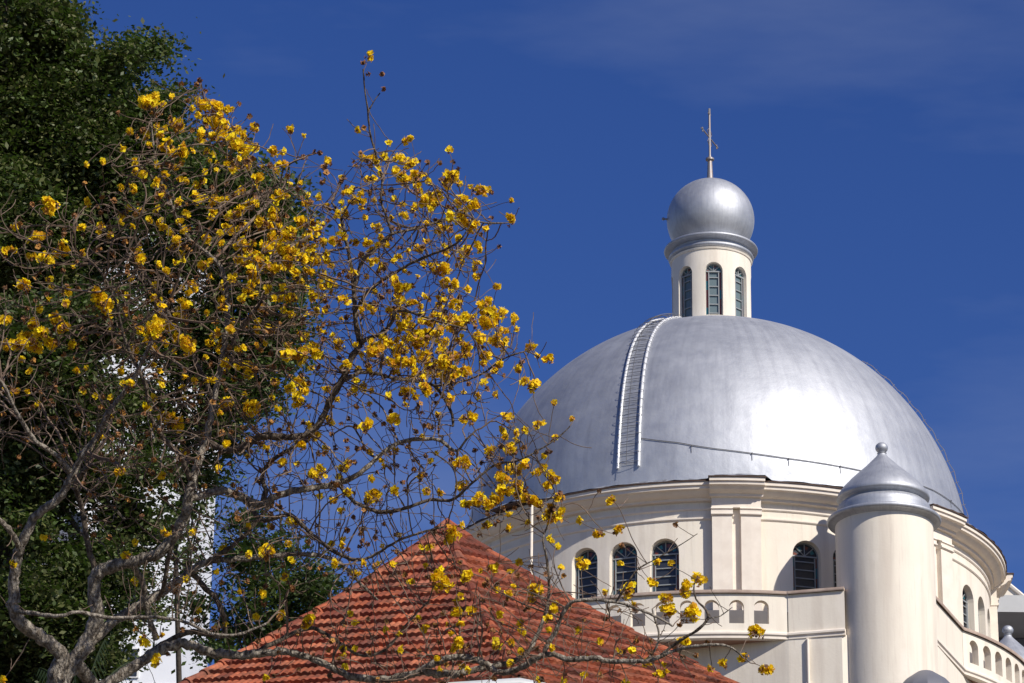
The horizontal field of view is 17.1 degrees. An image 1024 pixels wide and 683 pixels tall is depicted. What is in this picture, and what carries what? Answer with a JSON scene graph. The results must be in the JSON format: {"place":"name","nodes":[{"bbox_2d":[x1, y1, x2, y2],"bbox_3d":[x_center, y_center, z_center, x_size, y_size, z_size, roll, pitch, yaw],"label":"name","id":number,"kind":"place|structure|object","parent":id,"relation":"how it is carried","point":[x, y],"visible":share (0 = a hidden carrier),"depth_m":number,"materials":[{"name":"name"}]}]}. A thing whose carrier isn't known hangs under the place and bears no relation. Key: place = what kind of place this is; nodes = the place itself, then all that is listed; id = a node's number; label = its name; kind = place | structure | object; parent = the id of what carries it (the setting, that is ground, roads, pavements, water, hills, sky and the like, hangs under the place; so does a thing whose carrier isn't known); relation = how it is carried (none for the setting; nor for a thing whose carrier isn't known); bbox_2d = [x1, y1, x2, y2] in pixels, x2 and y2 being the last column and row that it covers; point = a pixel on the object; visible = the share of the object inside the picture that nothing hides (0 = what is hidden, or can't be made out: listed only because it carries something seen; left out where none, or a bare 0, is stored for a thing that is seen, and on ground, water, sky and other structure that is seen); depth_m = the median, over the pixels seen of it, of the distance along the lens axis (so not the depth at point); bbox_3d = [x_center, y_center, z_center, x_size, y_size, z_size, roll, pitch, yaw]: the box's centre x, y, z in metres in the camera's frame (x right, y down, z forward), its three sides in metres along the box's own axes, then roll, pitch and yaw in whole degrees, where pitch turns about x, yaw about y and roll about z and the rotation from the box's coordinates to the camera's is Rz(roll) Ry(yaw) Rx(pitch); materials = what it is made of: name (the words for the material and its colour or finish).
{"place":"outdoors","nodes":[
{"label":"outdoors","id":0,"kind":"place"},
{"bbox_2d":[42,518,67,564],"bbox_3d":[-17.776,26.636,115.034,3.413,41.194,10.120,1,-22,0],"label":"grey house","id":1,"kind":"structure","parent":0,"point":[61,531],"depth_m":119.31,"materials":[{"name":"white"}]},
{"bbox_2d":[64,232,221,682],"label":"white tower block","id":2,"kind":"structure","parent":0,"point":[161,672],"depth_m":143.27,"materials":[{"name":"paint"}]},
{"bbox_2d":[68,511,88,538],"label":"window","id":3,"kind":"structure","parent":2,"relation":"in","point":[74,517],"depth_m":143.56,"materials":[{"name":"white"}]},
{"bbox_2d":[121,647,139,677],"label":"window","id":4,"kind":"structure","parent":2,"relation":"in","point":[135,675],"depth_m":141.27,"materials":[{"name":"white"}]},
{"bbox_2d":[70,0,1023,666],"label":"sky","id":5,"kind":"structure","parent":0,"point":[875,148],"materials":[{"name":"blue"}]},
{"bbox_2d":[997,595,1023,646],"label":"flat roofed block","id":6,"kind":"structure","parent":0,"point":[1010,611],"depth_m":119.91,"materials":[{"name":"paint"}]},
{"label":"ground","id":7,"kind":"structure","parent":0,"visible":0},
{"bbox_2d":[36,639,131,682],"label":"palm","id":8,"kind":"object","parent":7,"relation":"on","point":[92,670],"visible":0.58,"depth_m":43.71,"materials":[{"name":"green plant"}]},
{"bbox_2d":[0,0,224,308],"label":"evergreen tree","id":9,"kind":"object","parent":7,"relation":"on","point":[61,80],"visible":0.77,"depth_m":48.38,"materials":[{"name":"green plant"}]},
{"bbox_2d":[0,256,227,682],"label":"evergreen tree","id":10,"kind":"object","parent":7,"relation":"on","point":[56,582],"visible":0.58,"depth_m":44.73,"materials":[{"name":"green plant"}]},
{"bbox_2d":[77,111,344,682],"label":"evergreen tree","id":11,"kind":"object","parent":7,"relation":"on","point":[211,476],"visible":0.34,"depth_m":47.08,"materials":[{"name":"green plant"}]},
{"bbox_2d":[155,492,353,677],"bbox_3d":[-4.079,11.527,49.555,3.403,19.957,3.999,11,-25,-24],"label":"evergreen tree","id":12,"kind":"object","parent":7,"relation":"on","point":[297,602],"visible":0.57,"depth_m":52.21,"materials":[{"name":"green plant"}]},
{"bbox_2d":[0,50,774,682],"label":"flowering tree","id":13,"kind":"object","parent":7,"relation":"on","point":[66,666],"visible":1,"depth_m":29.66,"materials":[{"name":"yellow plant"}]},
{"bbox_2d":[179,518,738,682],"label":"tiled annex","id":14,"kind":"object","parent":7,"relation":"on","point":[469,550],"visible":0.62,"depth_m":38.07,"materials":[{"name":"tile"}]},
{"bbox_2d":[464,108,1023,682],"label":"domed church","id":15,"kind":"structure","parent":7,"relation":"on","point":[800,484],"depth_m":100.55,"materials":[{"name":"white paint"}]},
{"bbox_2d":[575,550,596,598],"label":"window","id":16,"kind":"structure","parent":15,"relation":"in","point":[587,586],"depth_m":99.71,"materials":[{"name":"blue glass"}]},
{"bbox_2d":[612,544,636,594],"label":"window","id":17,"kind":"structure","parent":15,"relation":"in","point":[629,559],"depth_m":99.25,"materials":[{"name":"blue glass"}]},
{"bbox_2d":[652,541,678,591],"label":"window","id":18,"kind":"structure","parent":15,"relation":"in","point":[669,582],"depth_m":98.84,"materials":[{"name":"blue glass"}]},
{"bbox_2d":[793,543,818,589],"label":"window","id":19,"kind":"structure","parent":15,"relation":"in","point":[805,558],"depth_m":98.88,"materials":[{"name":"grey glass"}]},
{"bbox_2d":[833,550,836,586],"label":"window","id":20,"kind":"structure","parent":15,"relation":"in","point":[834,555],"depth_m":99.17,"materials":[{"name":"grey"}]},
{"bbox_2d":[962,588,968,628],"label":"window","id":21,"kind":"structure","parent":15,"relation":"in","point":[965,603],"depth_m":102.65,"materials":[{"name":"grey glass"}]},
{"bbox_2d":[1005,584,1023,594],"bbox_3d":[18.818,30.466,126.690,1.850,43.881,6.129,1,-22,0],"label":"cream gable","id":22,"kind":"structure","parent":7,"relation":"on","point":[1012,590],"depth_m":132.03,"materials":[{"name":"paint"}]}
]}

